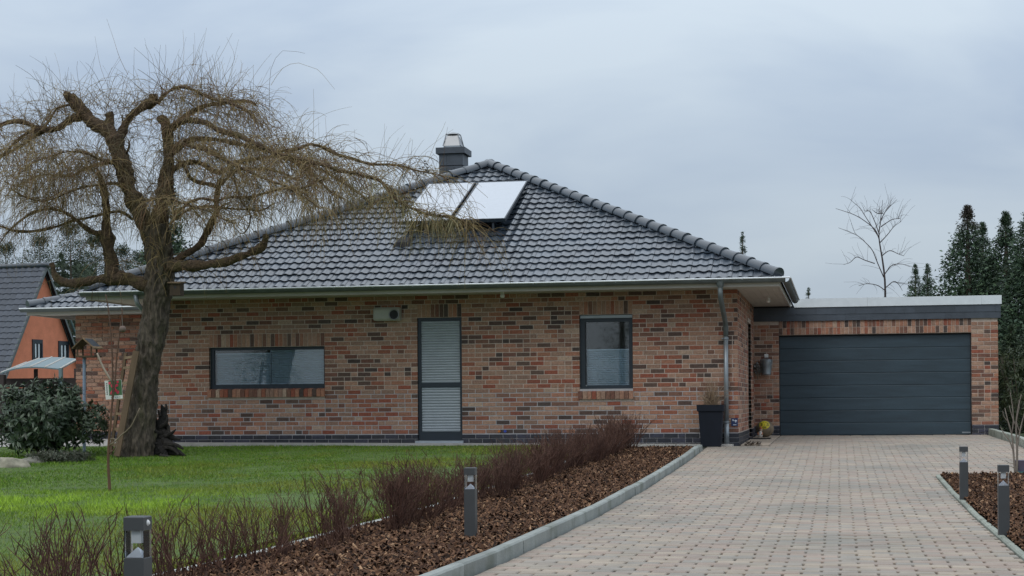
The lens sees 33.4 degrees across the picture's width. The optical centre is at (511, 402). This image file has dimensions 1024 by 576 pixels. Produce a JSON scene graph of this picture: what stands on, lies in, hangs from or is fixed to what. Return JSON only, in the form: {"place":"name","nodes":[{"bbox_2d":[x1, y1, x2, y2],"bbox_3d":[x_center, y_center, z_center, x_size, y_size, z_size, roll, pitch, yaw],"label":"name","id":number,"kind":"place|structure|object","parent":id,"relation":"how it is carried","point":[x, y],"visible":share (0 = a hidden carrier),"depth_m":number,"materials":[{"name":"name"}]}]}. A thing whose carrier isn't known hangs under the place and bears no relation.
{"place":"outdoors","nodes":[
{"label":"outdoors","id":0,"kind":"place"},
{"bbox_2d":[0,436,115,446],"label":"terrace","id":1,"kind":"structure","parent":0,"point":[93,444],"depth_m":33.46,"materials":[{"name":"stone"}]},
{"bbox_2d":[0,356,76,434],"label":"carport","id":2,"kind":"object","parent":1,"relation":"on","point":[58,363],"visible":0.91,"depth_m":42.29,"materials":[{"name":"metal"}]},
{"bbox_2d":[6,369,76,433],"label":"board fence","id":3,"kind":"object","parent":1,"relation":"on","point":[19,381],"visible":0.09,"depth_m":41.45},
{"bbox_2d":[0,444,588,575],"bbox_3d":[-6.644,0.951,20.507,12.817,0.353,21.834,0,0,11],"label":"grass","id":4,"kind":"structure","parent":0,"point":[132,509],"depth_m":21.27,"materials":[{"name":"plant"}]},
{"bbox_2d":[175,442,733,450],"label":"path","id":5,"kind":"structure","parent":0,"point":[198,444],"depth_m":30.85,"materials":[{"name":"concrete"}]},
{"bbox_2d":[696,405,725,445],"bbox_3d":[3.470,0.407,29.718,0.471,0.721,0.471,0,0,11],"label":"planter","id":6,"kind":"object","parent":5,"relation":"on","point":[711,417],"visible":0.96,"depth_m":29.53,"materials":[{"name":"plastic"}]},
{"bbox_2d":[0,0,1023,336],"label":"sky","id":7,"kind":"structure","parent":0,"point":[715,121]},
{"bbox_2d":[0,426,1023,575],"bbox_3d":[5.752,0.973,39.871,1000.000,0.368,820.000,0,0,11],"label":"ground","id":8,"kind":"structure","parent":0,"point":[1021,434],"depth_m":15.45,"materials":[{"name":"plant"}]},
{"bbox_2d":[0,457,30,467],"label":"rock","id":9,"kind":"object","parent":8,"relation":"on","point":[9,462],"visible":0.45,"depth_m":25.83,"materials":[{"name":"stone"}]},
{"bbox_2d":[0,240,31,263],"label":"pine tree","id":10,"kind":"object","parent":8,"relation":"on","point":[9,247],"visible":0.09,"depth_m":111.80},
{"bbox_2d":[0,262,76,387],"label":"neighbour house","id":11,"kind":"structure","parent":8,"relation":"on","point":[24,337],"depth_m":79.66,"materials":[{"name":"orange brick"}]},
{"bbox_2d":[32,339,42,359],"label":"window","id":12,"kind":"structure","parent":11,"relation":"in","point":[37,345],"depth_m":79.55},
{"bbox_2d":[58,341,68,357],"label":"window","id":13,"kind":"structure","parent":11,"relation":"in","point":[63,346],"depth_m":81.66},
{"bbox_2d":[16,231,65,292],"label":"pine tree","id":14,"kind":"object","parent":8,"relation":"on","point":[43,255],"visible":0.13,"depth_m":107.84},
{"bbox_2d":[0,373,113,455],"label":"evergreen shrub","id":15,"kind":"object","parent":8,"relation":"on","point":[47,410],"visible":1,"depth_m":28.55,"materials":[{"name":"green plant"}]},
{"bbox_2d":[24,447,95,462],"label":"ground cover","id":16,"kind":"object","parent":8,"relation":"on","point":[60,456],"visible":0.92,"depth_m":27.15,"materials":[{"name":"green plant"}]},
{"bbox_2d":[41,219,101,343],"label":"pine tree","id":17,"kind":"object","parent":8,"relation":"on","point":[75,262],"visible":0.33,"depth_m":103.86,"materials":[{"name":"plant"}]},
{"bbox_2d":[69,233,103,334],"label":"pine tree","id":18,"kind":"object","parent":8,"relation":"on","point":[101,265],"visible":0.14,"depth_m":109.79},
{"bbox_2d":[72,338,102,451],"bbox_3d":[-7.458,-0.074,30.015,0.420,2.111,0.380,0,0,11],"label":"bird table","id":19,"kind":"object","parent":8,"relation":"on","point":[81,343],"visible":0.85,"depth_m":30.00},
{"bbox_2d":[96,294,139,490],"bbox_3d":[-4.696,-0.103,20.356,0.549,2.372,0.043,0,0,11],"label":"sapling","id":20,"kind":"object","parent":8,"relation":"on","point":[109,444],"visible":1,"depth_m":20.36,"materials":[{"name":"plant"}]},
{"bbox_2d":[105,380,122,399],"bbox_3d":[-4.767,-0.150,20.421,0.229,0.238,0.008,0,0,11],"label":"plant label","id":21,"kind":"object","parent":20,"relation":"attached to","point":[118,394],"visible":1,"depth_m":20.42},
{"bbox_2d":[50,244,189,342],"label":"treeline","id":22,"kind":"object","parent":8,"relation":"on","point":[65,289],"depth_m":123.28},
{"bbox_2d":[110,350,139,456],"bbox_3d":[-6.455,0.022,28.400,0.428,1.753,0.667,0,0,-23],"label":"ladder","id":23,"kind":"object","parent":8,"relation":"on","point":[129,382],"visible":0.88,"depth_m":28.17,"materials":[{"name":"brown wood"}]},
{"bbox_2d":[114,242,136,270],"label":"pine tree","id":24,"kind":"object","parent":8,"relation":"on","point":[122,247],"visible":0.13,"depth_m":105.89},
{"bbox_2d":[132,161,191,266],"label":"spruce tree","id":25,"kind":"object","parent":8,"relation":"on","point":[177,244],"visible":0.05,"depth_m":65.77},
{"bbox_2d":[154,404,185,456],"bbox_3d":[-5.762,0.496,28.559,0.822,0.944,0.458,0,0,41],"label":"root stump","id":26,"kind":"object","parent":8,"relation":"on","point":[165,445],"visible":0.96,"depth_m":28.51,"materials":[{"name":"wood"}]},
{"bbox_2d":[0,32,512,456],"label":"willow tree","id":27,"kind":"object","parent":8,"relation":"on","point":[163,265],"visible":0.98,"depth_m":28.08,"materials":[{"name":"brown plant"}]},
{"bbox_2d":[167,281,185,295],"bbox_3d":[-5.561,-1.889,28.295,0.230,0.250,0.240,0,0,11],"label":"nest box","id":28,"kind":"object","parent":27,"relation":"attached to","point":[176,288],"visible":1,"depth_m":28.22,"materials":[{"name":"brown wood"}]},
{"bbox_2d":[19,132,799,445],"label":"brick house","id":29,"kind":"structure","parent":8,"relation":"on","point":[599,308],"depth_m":31.16,"materials":[{"name":"brown brick"}]},
{"bbox_2d":[210,346,324,388],"bbox_3d":[-4.517,-0.630,31.850,2.241,0.792,0.250,0,0,11],"label":"window","id":30,"kind":"structure","parent":29,"relation":"in","point":[301,366],"depth_m":31.81,"materials":[{"name":"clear glass"}]},
{"bbox_2d":[373,307,401,320],"bbox_3d":[-2.276,-1.604,31.119,0.494,0.245,0.200,0,0,11],"label":"ventilation unit","id":31,"kind":"object","parent":29,"relation":"attached to","point":[387,313],"visible":1,"depth_m":31.06,"materials":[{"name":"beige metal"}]},
{"bbox_2d":[398,182,475,231],"bbox_3d":[-1.459,-3.877,33.813,1.004,1.262,2.512,0,0,11],"label":"solar collector","id":32,"kind":"object","parent":29,"relation":"attached to","point":[454,199],"visible":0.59,"depth_m":34.02,"materials":[{"name":"white glass"}]},
{"bbox_2d":[415,317,463,442],"bbox_3d":[-1.313,-0.393,31.049,0.889,2.296,0.220,0,0,11],"label":"shuttered door","id":33,"kind":"structure","parent":29,"relation":"in","point":[439,339],"depth_m":31.11,"materials":[{"name":"black plastic"}]},
{"bbox_2d":[453,180,527,230],"bbox_3d":[-0.407,-3.885,33.611,1.039,1.251,2.487,0,0,11],"label":"solar collector","id":34,"kind":"object","parent":29,"relation":"attached to","point":[500,202],"visible":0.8,"depth_m":33.54,"materials":[{"name":"white glass"}]},
{"bbox_2d":[580,314,632,388],"bbox_3d":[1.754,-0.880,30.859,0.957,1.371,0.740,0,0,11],"label":"window","id":35,"kind":"structure","parent":29,"relation":"in","point":[606,341],"depth_m":30.63,"materials":[{"name":"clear glass"}]},
{"bbox_2d":[419,445,701,575],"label":"kerb","id":36,"kind":"structure","parent":8,"relation":"on","point":[491,558],"depth_m":13.65,"materials":[{"name":"concrete"}]},
{"bbox_2d":[829,187,921,296],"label":"birch tree","id":37,"kind":"object","parent":8,"relation":"on","point":[881,252],"visible":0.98,"depth_m":55.97,"materials":[{"name":"plant"}]},
{"bbox_2d":[753,295,1001,435],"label":"garage","id":38,"kind":"structure","parent":8,"relation":"on","point":[925,365],"depth_m":35.41,"materials":[{"name":"brick"}]},
{"bbox_2d":[760,359,772,374],"bbox_3d":[5.312,-0.738,35.646,0.270,0.340,0.270,0,0,11],"label":"wall lamp","id":39,"kind":"object","parent":38,"relation":"attached to","point":[766,364],"visible":1,"depth_m":35.55,"materials":[{"name":"metal"}]},
{"bbox_2d":[779,333,971,435],"bbox_3d":[7.538,-0.360,35.506,3.907,2.110,0.100,0,0,11],"label":"garage door","id":40,"kind":"structure","parent":38,"relation":"in","point":[910,383],"depth_m":35.47,"materials":[{"name":"grey metal"}]},
{"bbox_2d":[904,263,926,296],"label":"spruce tree","id":41,"kind":"object","parent":8,"relation":"on","point":[919,292],"visible":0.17,"depth_m":61.95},
{"bbox_2d":[919,263,934,295],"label":"spruce tree","id":42,"kind":"object","parent":8,"relation":"on","point":[927,269],"visible":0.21,"depth_m":62.95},
{"bbox_2d":[925,204,1023,356],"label":"spruce tree","id":43,"kind":"object","parent":8,"relation":"on","point":[958,253],"visible":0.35,"depth_m":51.81,"materials":[{"name":"plant"}]},
{"bbox_2d":[936,475,1023,560],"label":"bed edging","id":44,"kind":"object","parent":8,"relation":"on","point":[1008,543],"visible":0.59,"depth_m":14.95,"materials":[{"name":"concrete"}]},
{"bbox_2d":[961,221,1022,336],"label":"spruce tree","id":45,"kind":"object","parent":8,"relation":"on","point":[983,227],"visible":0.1,"depth_m":53.91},
{"bbox_2d":[967,211,1023,352],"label":"spruce tree","id":46,"kind":"object","parent":8,"relation":"on","point":[1007,235],"visible":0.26,"depth_m":51.89,"materials":[{"name":"plant"}]},
{"bbox_2d":[979,212,1023,371],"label":"spruce tree","id":47,"kind":"object","parent":8,"relation":"on","point":[1015,317],"visible":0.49,"depth_m":49.90,"materials":[{"name":"plant"}]},
{"bbox_2d":[988,428,1023,447],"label":"driveway edging","id":48,"kind":"object","parent":8,"relation":"on","point":[996,433],"visible":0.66,"depth_m":31.69,"materials":[{"name":"concrete"}]},
{"bbox_2d":[998,323,1023,430],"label":"conifer bush","id":49,"kind":"object","parent":8,"relation":"on","point":[1010,337],"visible":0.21,"depth_m":42.93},
{"bbox_2d":[998,324,1023,432],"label":"conifer bush","id":50,"kind":"object","parent":8,"relation":"on","point":[1021,385],"visible":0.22,"depth_m":40.99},
{"bbox_2d":[998,344,1023,433],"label":"green bush","id":51,"kind":"object","parent":8,"relation":"on","point":[1005,400],"visible":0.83,"depth_m":37.85,"materials":[{"name":"green plant"}]},
{"bbox_2d":[689,377,731,404],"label":"ornamental grass","id":52,"kind":"object","parent":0,"point":[710,398],"depth_m":29.67,"materials":[{"name":"plant"}]},
{"bbox_2d":[475,435,1023,575],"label":"driveway","id":53,"kind":"structure","parent":0,"point":[833,505],"depth_m":15.49,"materials":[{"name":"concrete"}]},
{"bbox_2d":[756,420,773,436],"bbox_3d":[5.142,0.542,34.718,0.370,0.344,0.374,0,0,11],"label":"flower pot","id":54,"kind":"object","parent":53,"relation":"on","point":[767,428],"visible":0.94,"depth_m":34.59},
{"bbox_2d":[940,471,1023,550],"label":"mulch","id":55,"kind":"object","parent":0,"point":[981,498],"visible":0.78,"depth_m":17.79,"materials":[{"name":"brown wood"}]},
{"bbox_2d":[959,446,967,502],"bbox_3d":[4.712,0.804,17.799,0.085,0.685,0.085,0,0,11],"label":"bollard light","id":56,"kind":"object","parent":55,"relation":"on","point":[963,477],"visible":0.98,"depth_m":17.76,"materials":[{"name":"metal"}]},
{"bbox_2d":[997,465,1009,539],"bbox_3d":[3.891,0.838,13.509,0.085,0.685,0.085,0,0,11],"label":"bollard light","id":57,"kind":"object","parent":55,"relation":"on","point":[1003,497],"visible":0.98,"depth_m":13.47,"materials":[{"name":"metal"}]},
{"bbox_2d":[1001,393,1023,472],"bbox_3d":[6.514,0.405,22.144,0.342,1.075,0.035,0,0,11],"label":"bare bush","id":58,"kind":"object","parent":55,"relation":"on","point":[1015,466],"visible":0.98,"depth_m":22.13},
{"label":"planting bed","id":59,"kind":"structure","parent":0,"visible":0},
{"bbox_2d":[0,518,75,575],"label":"bare shrub","id":60,"kind":"object","parent":59,"relation":"on","point":[43,559],"visible":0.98,"depth_m":7.72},
{"bbox_2d":[0,503,85,575],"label":"bare shrub","id":61,"kind":"object","parent":59,"relation":"on","point":[47,561],"visible":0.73,"depth_m":8.19,"materials":[{"name":"plant"}]},
{"bbox_2d":[33,511,99,575],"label":"bare shrub","id":62,"kind":"object","parent":59,"relation":"on","point":[71,554],"visible":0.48,"depth_m":8.58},
{"bbox_2d":[27,501,117,575],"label":"bare shrub","id":63,"kind":"object","parent":59,"relation":"on","point":[77,564],"visible":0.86,"depth_m":7.87,"materials":[{"name":"plant"}]},
{"bbox_2d":[80,503,173,575],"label":"bare shrub","id":64,"kind":"object","parent":59,"relation":"on","point":[113,573],"visible":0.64,"depth_m":8.71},
{"bbox_2d":[123,515,151,575],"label":"bollard light","id":65,"kind":"object","parent":59,"relation":"on","point":[137,560],"visible":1,"depth_m":6.80,"materials":[{"name":"metal"}]},
{"bbox_2d":[98,528,192,575],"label":"bare shrub","id":66,"kind":"object","parent":59,"relation":"on","point":[152,555],"visible":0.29,"depth_m":9.36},
{"bbox_2d":[140,489,199,575],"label":"bare shrub","id":67,"kind":"object","parent":59,"relation":"on","point":[179,562],"visible":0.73,"depth_m":9.61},
{"bbox_2d":[152,498,233,575],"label":"bare shrub","id":68,"kind":"object","parent":59,"relation":"on","point":[204,540],"visible":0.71,"depth_m":9.78,"materials":[{"name":"plant"}]},
{"bbox_2d":[189,495,249,564],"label":"bare shrub","id":69,"kind":"object","parent":59,"relation":"on","point":[231,546],"visible":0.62,"depth_m":10.74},
{"bbox_2d":[178,496,266,570],"bbox_3d":[-1.736,0.829,10.386,0.504,0.527,0.492,0,0,2],"label":"bare shrub","id":70,"kind":"object","parent":59,"relation":"on","point":[219,565],"visible":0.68,"depth_m":10.34,"materials":[{"name":"plant"}]},
{"bbox_2d":[211,495,275,563],"bbox_3d":[-1.705,0.837,10.854,0.345,0.511,0.382,0,0,16],"label":"bare shrub","id":71,"kind":"object","parent":59,"relation":"on","point":[255,546],"visible":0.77,"depth_m":10.83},
{"bbox_2d":[214,493,306,559],"bbox_3d":[-1.645,0.839,11.110,0.596,0.513,0.352,0,0,-18],"label":"bare shrub","id":72,"kind":"object","parent":59,"relation":"on","point":[244,512],"visible":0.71,"depth_m":11.12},
{"bbox_2d":[234,497,303,556],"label":"bare shrub","id":73,"kind":"object","parent":59,"relation":"on","point":[280,542],"visible":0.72,"depth_m":11.35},
{"bbox_2d":[260,486,304,554],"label":"bare shrub","id":74,"kind":"object","parent":59,"relation":"on","point":[285,551],"visible":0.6,"depth_m":11.56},
{"bbox_2d":[259,483,312,551],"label":"bare shrub","id":75,"kind":"object","parent":59,"relation":"on","point":[277,509],"visible":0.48,"depth_m":11.82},
{"bbox_2d":[283,470,360,549],"bbox_3d":[-1.367,0.783,12.050,0.400,0.649,0.676,0,0,21],"label":"bare shrub","id":76,"kind":"object","parent":59,"relation":"on","point":[317,541],"visible":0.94,"depth_m":12.04,"materials":[{"name":"plant"}]},
{"bbox_2d":[304,481,359,546],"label":"bare shrub","id":77,"kind":"object","parent":59,"relation":"on","point":[336,527],"visible":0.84,"depth_m":12.27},
{"bbox_2d":[309,468,362,538],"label":"bare shrub","id":78,"kind":"object","parent":59,"relation":"on","point":[338,505],"visible":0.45,"depth_m":12.78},
{"bbox_2d":[314,479,361,535],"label":"bare shrub","id":79,"kind":"object","parent":59,"relation":"on","point":[347,508],"visible":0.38,"depth_m":13.01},
{"bbox_2d":[311,461,370,533],"bbox_3d":[-1.340,0.784,13.403,0.577,0.650,0.417,0,0,33],"label":"bare shrub","id":80,"kind":"object","parent":59,"relation":"on","point":[322,485],"visible":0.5,"depth_m":13.30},
{"bbox_2d":[322,476,368,542],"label":"bare shrub","id":81,"kind":"object","parent":59,"relation":"on","point":[345,530],"visible":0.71,"depth_m":12.54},
{"bbox_2d":[343,468,393,531],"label":"bare shrub","id":82,"kind":"object","parent":59,"relation":"on","point":[368,518],"visible":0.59,"depth_m":13.50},
{"bbox_2d":[335,451,434,527],"bbox_3d":[-1.022,0.749,14.044,0.761,0.712,0.706,0,0,15],"label":"bare shrub","id":83,"kind":"object","parent":59,"relation":"on","point":[412,508],"visible":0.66,"depth_m":14.00,"materials":[{"name":"plant"}]},
{"bbox_2d":[365,462,425,529],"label":"bare shrub","id":84,"kind":"object","parent":59,"relation":"on","point":[397,516],"visible":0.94,"depth_m":13.79,"materials":[{"name":"plant"}]},
{"bbox_2d":[365,456,436,524],"bbox_3d":[-0.942,0.777,14.255,0.628,0.649,0.676,0,0,-9],"label":"bare shrub","id":85,"kind":"object","parent":59,"relation":"on","point":[387,475],"visible":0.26,"depth_m":14.30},
{"bbox_2d":[375,459,435,521],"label":"bare shrub","id":86,"kind":"object","parent":59,"relation":"on","point":[417,516],"visible":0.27,"depth_m":14.58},
{"bbox_2d":[375,449,443,517],"bbox_3d":[-0.880,0.760,15.276,0.644,0.683,0.592,0,0,8],"label":"bare shrub","id":87,"kind":"object","parent":59,"relation":"on","point":[416,476],"visible":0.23,"depth_m":15.25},
{"bbox_2d":[152,444,693,575],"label":"mulch","id":88,"kind":"object","parent":59,"relation":"on","point":[420,547],"visible":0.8,"depth_m":13.45,"materials":[{"name":"brown wood"}]},
{"bbox_2d":[138,507,186,575],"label":"bare shrub","id":89,"kind":"object","parent":88,"relation":"on","point":[158,567],"visible":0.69,"depth_m":9.01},
{"bbox_2d":[178,505,224,573],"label":"bare shrub","id":90,"kind":"object","parent":88,"relation":"on","point":[202,551],"visible":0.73,"depth_m":10.10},
{"bbox_2d":[464,467,477,536],"bbox_3d":[-0.315,0.843,13.049,0.085,0.685,0.085,0,0,11],"label":"bollard light","id":91,"kind":"object","parent":88,"relation":"on","point":[470,509],"visible":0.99,"depth_m":13.01,"materials":[{"name":"metal"}]},
{"bbox_2d":[618,410,652,447],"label":"bare shrub","id":92,"kind":"object","parent":88,"relation":"on","point":[632,425],"visible":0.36,"depth_m":28.50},
{"bbox_2d":[401,456,461,519],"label":"bare shrub","id":93,"kind":"object","parent":59,"relation":"on","point":[440,500],"visible":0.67,"depth_m":14.84,"materials":[{"name":"plant"}]},
{"bbox_2d":[419,460,467,513],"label":"bare shrub","id":94,"kind":"object","parent":59,"relation":"on","point":[446,487],"visible":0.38,"depth_m":15.69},
{"bbox_2d":[428,457,471,510],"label":"bare shrub","id":95,"kind":"object","parent":59,"relation":"on","point":[458,498],"visible":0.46,"depth_m":16.13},
{"bbox_2d":[432,465,467,510],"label":"bare shrub","id":96,"kind":"object","parent":59,"relation":"on","point":[460,499],"visible":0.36,"depth_m":16.02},
{"bbox_2d":[434,453,467,507],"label":"bare shrub","id":97,"kind":"object","parent":59,"relation":"on","point":[454,481],"visible":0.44,"depth_m":16.38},
{"bbox_2d":[431,452,503,500],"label":"bare shrub","id":98,"kind":"object","parent":59,"relation":"on","point":[460,470],"visible":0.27,"depth_m":17.47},
{"bbox_2d":[449,447,502,498],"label":"bare shrub","id":99,"kind":"object","parent":59,"relation":"on","point":[484,477],"visible":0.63,"depth_m":17.69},
{"bbox_2d":[474,451,527,497],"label":"bare shrub","id":100,"kind":"object","parent":59,"relation":"on","point":[500,481],"visible":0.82,"depth_m":18.02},
{"bbox_2d":[482,441,533,488],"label":"bare shrub","id":101,"kind":"object","parent":59,"relation":"on","point":[521,473],"visible":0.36,"depth_m":19.26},
{"bbox_2d":[488,439,529,478],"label":"bare shrub","id":102,"kind":"object","parent":59,"relation":"on","point":[511,451],"visible":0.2,"depth_m":20.34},
{"bbox_2d":[489,440,551,495],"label":"bare shrub","id":103,"kind":"object","parent":59,"relation":"on","point":[517,460],"visible":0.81,"depth_m":18.29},
{"bbox_2d":[503,446,554,485],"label":"bare shrub","id":104,"kind":"object","parent":59,"relation":"on","point":[535,464],"visible":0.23,"depth_m":19.87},
{"bbox_2d":[504,433,561,477],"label":"bare shrub","id":105,"kind":"object","parent":59,"relation":"on","point":[535,448],"visible":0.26,"depth_m":21.43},
{"bbox_2d":[520,431,566,482],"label":"bare shrub","id":106,"kind":"object","parent":59,"relation":"on","point":[544,466],"visible":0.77,"depth_m":20.54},
{"bbox_2d":[522,444,573,478],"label":"bare shrub","id":107,"kind":"object","parent":59,"relation":"on","point":[553,472],"visible":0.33,"depth_m":21.09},
{"bbox_2d":[532,431,575,472],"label":"bare shrub","id":108,"kind":"object","parent":59,"relation":"on","point":[564,451],"visible":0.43,"depth_m":22.25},
{"bbox_2d":[535,427,581,474],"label":"bare shrub","id":109,"kind":"object","parent":59,"relation":"on","point":[561,457],"visible":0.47,"depth_m":22.04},
{"bbox_2d":[545,428,586,470],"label":"bare shrub","id":110,"kind":"object","parent":59,"relation":"on","point":[568,466],"visible":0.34,"depth_m":22.88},
{"bbox_2d":[558,432,592,467],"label":"bare shrub","id":111,"kind":"object","parent":59,"relation":"on","point":[572,462],"visible":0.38,"depth_m":23.50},
{"bbox_2d":[565,424,603,466],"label":"bare shrub","id":112,"kind":"object","parent":59,"relation":"on","point":[579,462],"visible":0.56,"depth_m":23.77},
{"bbox_2d":[570,424,606,462],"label":"bare shrub","id":113,"kind":"object","parent":59,"relation":"on","point":[587,432],"visible":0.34,"depth_m":24.46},
{"bbox_2d":[584,427,616,461],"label":"bare shrub","id":114,"kind":"object","parent":59,"relation":"on","point":[599,450],"visible":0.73,"depth_m":24.68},
{"bbox_2d":[591,428,628,459],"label":"bare shrub","id":115,"kind":"object","parent":59,"relation":"on","point":[603,457],"visible":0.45,"depth_m":25.29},
{"bbox_2d":[597,414,638,454],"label":"bare shrub","id":116,"kind":"object","parent":59,"relation":"on","point":[613,429],"visible":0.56,"depth_m":26.60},
{"bbox_2d":[618,414,660,447],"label":"bare shrub","id":117,"kind":"object","parent":59,"relation":"on","point":[633,442],"visible":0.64,"depth_m":28.10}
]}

